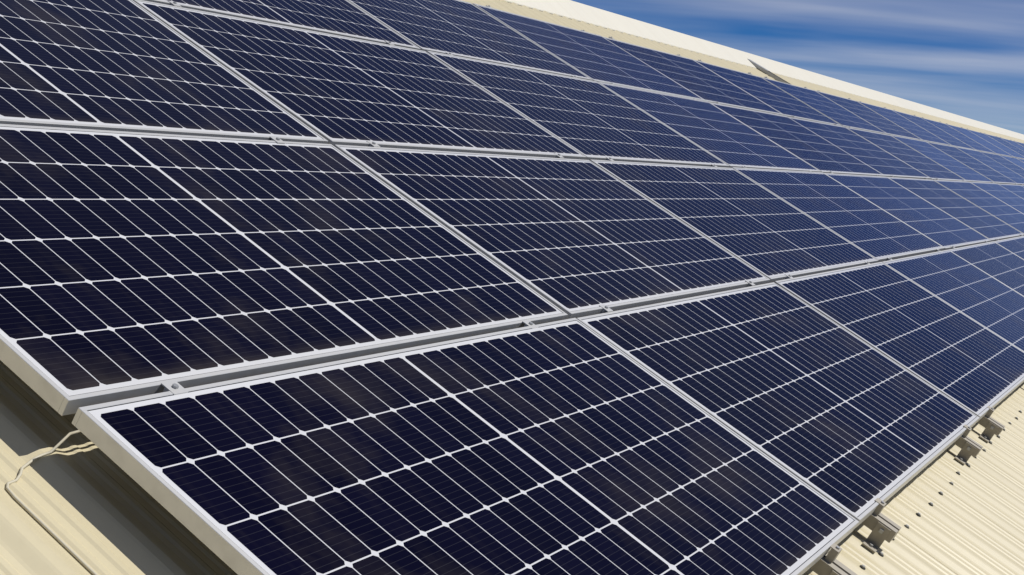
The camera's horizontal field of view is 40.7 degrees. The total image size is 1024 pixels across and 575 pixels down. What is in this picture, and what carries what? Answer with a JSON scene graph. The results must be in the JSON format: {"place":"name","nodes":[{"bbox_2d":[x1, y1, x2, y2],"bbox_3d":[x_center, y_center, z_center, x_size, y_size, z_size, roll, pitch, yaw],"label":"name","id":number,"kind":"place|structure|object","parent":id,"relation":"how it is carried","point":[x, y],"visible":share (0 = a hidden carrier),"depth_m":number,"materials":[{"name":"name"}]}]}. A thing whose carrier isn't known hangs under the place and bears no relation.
{"place":"outdoors","nodes":[
{"label":"outdoors","id":0,"kind":"place"},
{"bbox_2d":[0,0,1023,574],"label":"roof sheet","id":1,"kind":"object","parent":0,"point":[92,504],"visible":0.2,"depth_m":2.61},
{"bbox_2d":[6,430,97,574],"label":"cable","id":2,"kind":"object","parent":1,"relation":"on","point":[52,533],"visible":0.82,"depth_m":2.33,"materials":[{"name":"beige plastic"}]},
{"bbox_2d":[161,381,187,394],"bbox_3d":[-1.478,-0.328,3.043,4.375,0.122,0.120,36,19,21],"label":"clamp","id":3,"kind":"object","parent":1,"relation":"on","point":[175,388],"visible":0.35,"depth_m":2.67,"materials":[{"name":"metal"}]},
{"bbox_2d":[144,0,419,49],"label":"module","id":4,"kind":"object","parent":1,"relation":"on","point":[345,18],"visible":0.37,"depth_m":6.31,"materials":[{"name":"glass"}]},
{"bbox_2d":[133,0,585,159],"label":"module","id":5,"kind":"object","parent":1,"relation":"on","point":[332,89],"visible":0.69,"depth_m":5.56,"materials":[{"name":"glass"}]},
{"bbox_2d":[348,0,591,79],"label":"module","id":6,"kind":"object","parent":1,"relation":"on","point":[459,28],"visible":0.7,"depth_m":7.95,"materials":[{"name":"glass"}]},
{"bbox_2d":[168,1,901,552],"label":"rail","id":7,"kind":"object","parent":1,"relation":"on","point":[880,525],"visible":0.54,"depth_m":4.12,"materials":[{"name":"metal"}]},
{"bbox_2d":[334,145,769,318],"bbox_3d":[0.266,-0.245,5.402,1.040,0.038,2.070,36,18,21],"label":"module","id":8,"kind":"object","parent":7,"relation":"on","point":[574,238],"visible":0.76,"depth_m":5.15,"materials":[{"name":"glass"}]},
{"bbox_2d":[270,136,856,574],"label":"rail","id":9,"kind":"object","parent":1,"relation":"on","point":[828,564],"visible":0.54,"depth_m":3.62,"materials":[{"name":"metal"}]},
{"bbox_2d":[0,0,327,143],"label":"module","id":10,"kind":"object","parent":9,"relation":"on","point":[123,65],"visible":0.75,"depth_m":4.26,"materials":[{"name":"glass"}]},
{"bbox_2d":[0,124,567,415],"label":"module","id":11,"kind":"object","parent":9,"relation":"on","point":[135,264],"visible":0.88,"depth_m":3.36,"materials":[{"name":"glass"}]},
{"bbox_2d":[72,318,858,574],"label":"module","id":12,"kind":"object","parent":9,"relation":"on","point":[573,446],"visible":1,"depth_m":3.01,"materials":[{"name":"glass"}]},
{"bbox_2d":[473,3,705,100],"bbox_3d":[0.606,-1.646,9.865,1.040,0.037,2.070,36,19,21],"label":"module","id":13,"kind":"object","parent":1,"relation":"on","point":[596,57],"visible":0.72,"depth_m":9.72,"materials":[{"name":"glass"}]},
{"bbox_2d":[385,41,982,464],"bbox_3d":[0.190,-0.542,6.237,4.375,0.122,0.120,36,19,21],"label":"rail","id":14,"kind":"object","parent":1,"relation":"on","point":[969,447],"visible":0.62,"depth_m":5.46,"materials":[{"name":"metal"}]},
{"bbox_2d":[576,282,978,527],"bbox_3d":[1.067,0.333,5.022,1.040,0.038,2.070,36,18,21],"label":"module","id":15,"kind":"object","parent":14,"relation":"on","point":[849,423],"visible":0.82,"depth_m":4.76,"materials":[{"name":"glass"}]},
{"bbox_2d":[486,5,891,260],"bbox_3d":[1.429,-0.693,8.586,4.375,0.122,0.120,36,19,21],"label":"rail","id":16,"kind":"object","parent":1,"relation":"on","point":[888,259],"visible":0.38,"depth_m":8.59,"materials":[{"name":"metal"}]},
{"bbox_2d":[602,36,783,115],"bbox_3d":[1.572,-1.766,11.713,1.040,0.037,2.070,36,19,21],"label":"module","id":17,"kind":"object","parent":1,"relation":"on","point":[699,80],"visible":0.73,"depth_m":11.62,"materials":[{"name":"glass"}]},
{"bbox_2d":[598,82,820,171],"bbox_3d":[1.409,-1.070,9.492,1.040,0.036,2.070,36,19,21],"label":"module","id":18,"kind":"object","parent":1,"relation":"on","point":[721,135],"visible":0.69,"depth_m":9.35,"materials":[{"name":"glass"}]},
{"bbox_2d":[571,75,869,264],"bbox_3d":[1.165,-0.659,8.082,4.375,0.122,0.120,36,19,21],"label":"rail","id":19,"kind":"object","parent":1,"relation":"on","point":[714,165],"visible":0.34,"depth_m":8.08,"materials":[{"name":"metal"}]},
{"bbox_2d":[446,52,1004,441],"bbox_3d":[0.457,-0.573,6.740,4.375,0.122,0.120,36,19,21],"label":"rail","id":20,"kind":"object","parent":1,"relation":"on","point":[991,425],"visible":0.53,"depth_m":5.96,"materials":[{"name":"metal"}]},
{"bbox_2d":[427,51,728,167],"bbox_3d":[0.439,-0.949,7.645,1.040,0.036,2.070,36,19,21],"label":"module","id":21,"kind":"object","parent":20,"relation":"on","point":[591,120],"visible":0.76,"depth_m":7.47,"materials":[{"name":"glass"}]},
{"bbox_2d":[590,160,878,282],"bbox_3d":[1.237,-0.367,7.249,1.040,0.035,2.070,36,19,21],"label":"module","id":22,"kind":"object","parent":20,"relation":"on","point":[772,237],"visible":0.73,"depth_m":7.06,"materials":[{"name":"glass"}]},
{"bbox_2d":[694,60,841,125],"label":"module","id":23,"kind":"object","parent":1,"relation":"on","point":[774,96],"visible":0.69,"depth_m":13.47,"materials":[{"name":"glass"}]},
{"bbox_2d":[748,59,791,84],"bbox_3d":[3.186,-2.557,16.709,0.960,0.038,0.116,36,19,21],"label":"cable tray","id":24,"kind":"object","parent":1,"relation":"on","point":[766,71],"visible":0.47,"depth_m":16.71,"materials":[{"name":"metal"}]},
{"bbox_2d":[710,102,884,176],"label":"module","id":25,"kind":"object","parent":1,"relation":"on","point":[810,147],"visible":0.68,"depth_m":11.22,"materials":[{"name":"glass"}]},
{"bbox_2d":[761,77,887,134],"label":"module","id":26,"kind":"object","parent":1,"relation":"on","point":[829,108],"visible":0.73,"depth_m":15.31,"materials":[{"name":"glass"}]},
{"bbox_2d":[732,167,943,262],"bbox_3d":[2.201,-0.492,9.094,1.040,0.036,2.070,36,19,21],"label":"module","id":27,"kind":"object","parent":1,"relation":"on","point":[855,219],"visible":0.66,"depth_m":8.95,"materials":[{"name":"glass"}]},
{"bbox_2d":[789,117,930,178],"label":"module","id":28,"kind":"object","parent":1,"relation":"on","point":[870,154],"visible":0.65,"depth_m":13.11,"materials":[{"name":"glass"}]},
{"bbox_2d":[814,90,922,140],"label":"module","id":29,"kind":"object","parent":1,"relation":"on","point":[877,120],"visible":0.69,"depth_m":17.18,"materials":[{"name":"glass"}]},
{"bbox_2d":[774,262,1023,422],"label":"module","id":30,"kind":"object","parent":1,"relation":"on","point":[954,354],"visible":0.84,"depth_m":6.65,"materials":[{"name":"glass"}]},
{"bbox_2d":[857,101,951,145],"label":"module","id":31,"kind":"object","parent":1,"relation":"on","point":[907,125],"visible":0.7,"depth_m":19.02,"materials":[{"name":"glass"}]},
{"bbox_2d":[846,127,965,180],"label":"module","id":32,"kind":"object","parent":1,"relation":"on","point":[913,158],"visible":0.71,"depth_m":14.94,"materials":[{"name":"glass"}]},
{"bbox_2d":[825,173,990,249],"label":"module","id":33,"kind":"object","parent":1,"relation":"on","point":[945,230],"visible":0.77,"depth_m":10.83,"materials":[{"name":"glass"}]},
{"bbox_2d":[893,110,975,149],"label":"module","id":34,"kind":"object","parent":1,"relation":"on","point":[936,131],"visible":0.76,"depth_m":20.89,"materials":[{"name":"glass"}]},
{"bbox_2d":[860,410,1021,569],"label":"roof screws","id":35,"kind":"object","parent":1,"relation":"on","point":[917,514],"visible":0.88,"depth_m":4.92,"materials":[{"name":"metal"}]},
{"bbox_2d":[891,135,994,182],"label":"module","id":36,"kind":"object","parent":1,"relation":"on","point":[948,162],"visible":0.69,"depth_m":16.80,"materials":[{"name":"glass"}]},
{"bbox_2d":[883,250,1023,351],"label":"module","id":37,"kind":"object","parent":1,"relation":"on","point":[976,294],"visible":0.8,"depth_m":8.52,"materials":[{"name":"glass"}]},
{"bbox_2d":[888,177,1023,241],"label":"module","id":38,"kind":"object","parent":1,"relation":"on","point":[964,211],"visible":0.77,"depth_m":12.69,"materials":[{"name":"glass"}]},
{"bbox_2d":[922,118,996,153],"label":"module","id":39,"kind":"object","parent":1,"relation":"on","point":[970,142],"visible":0.62,"depth_m":22.75,"materials":[{"name":"glass"}]},
{"bbox_2d":[927,142,1017,184],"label":"module","id":40,"kind":"object","parent":1,"relation":"on","point":[988,172],"visible":0.75,"depth_m":18.65,"materials":[{"name":"glass"}]},
{"bbox_2d":[934,180,1023,233],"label":"module","id":41,"kind":"object","parent":1,"relation":"on","point":[991,204],"visible":0.74,"depth_m":14.48,"materials":[{"name":"glass"}]},
{"bbox_2d":[946,124,1013,156],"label":"module","id":42,"kind":"object","parent":1,"relation":"on","point":[981,141],"visible":0.69,"depth_m":24.60,"materials":[{"name":"glass"}]},
{"bbox_2d":[949,241,1023,295],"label":"module","id":43,"kind":"object","parent":1,"relation":"on","point":[998,262],"visible":0.73,"depth_m":10.40,"materials":[{"name":"glass"}]},
{"bbox_2d":[954,146,1023,184],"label":"module","id":44,"kind":"object","parent":1,"relation":"on","point":[998,167],"visible":0.8,"depth_m":20.46,"materials":[{"name":"glass"}]},
{"bbox_2d":[967,129,1023,158],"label":"module","id":45,"kind":"object","parent":1,"relation":"on","point":[999,145],"visible":0.73,"depth_m":26.42,"materials":[{"name":"glass"}]},
{"bbox_2d":[970,182,1023,213],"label":"module","id":46,"kind":"object","parent":1,"relation":"on","point":[1006,196],"visible":0.81,"depth_m":16.36,"materials":[{"name":"glass"}]},
{"bbox_2d":[979,151,1023,176],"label":"module","id":47,"kind":"object","parent":1,"relation":"on","point":[1008,164],"visible":0.82,"depth_m":22.35,"materials":[{"name":"glass"}]},
{"bbox_2d":[984,133,1023,155],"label":"module","id":48,"kind":"object","parent":1,"relation":"on","point":[1009,145],"visible":0.84,"depth_m":28.26,"materials":[{"name":"glass"}]},
{"bbox_2d":[994,236,1023,258],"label":"module","id":49,"kind":"object","parent":1,"relation":"on","point":[1015,245],"visible":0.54,"depth_m":12.08,"materials":[{"name":"glass"}]},
{"bbox_2d":[999,184,1023,198],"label":"module","id":50,"kind":"object","parent":1,"relation":"on","point":[1018,190],"visible":0.75,"depth_m":18.16,"materials":[{"name":"glass"}]},
{"bbox_2d":[1000,155,1023,168],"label":"module","id":51,"kind":"object","parent":1,"relation":"on","point":[1017,162],"visible":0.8,"depth_m":24.16,"materials":[{"name":"glass"}]},
{"bbox_2d":[1002,138,1023,150],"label":"module","id":52,"kind":"object","parent":1,"relation":"on","point":[1017,145],"visible":0.71,"depth_m":30.13,"materials":[{"name":"glass"}]},
{"bbox_2d":[571,0,1023,133],"label":"sky","id":53,"kind":"structure","parent":0,"point":[965,58],"materials":[{"name":"blue"}]},
{"label":"ground","id":54,"kind":"structure","parent":0,"visible":0},
{"bbox_3d":[4.848,0.935,22.174,15.643,8.201,51.700,9,7,27],"label":"building","id":55,"kind":"object","parent":54,"relation":"on","visible":0},
{"bbox_2d":[505,0,1023,139],"bbox_3d":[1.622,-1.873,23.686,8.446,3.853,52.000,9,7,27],"label":"ridge capping","id":56,"kind":"object","parent":55,"relation":"on","point":[570,9],"visible":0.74,"depth_m":15.78,"materials":[{"name":"beige metal"}]}
]}

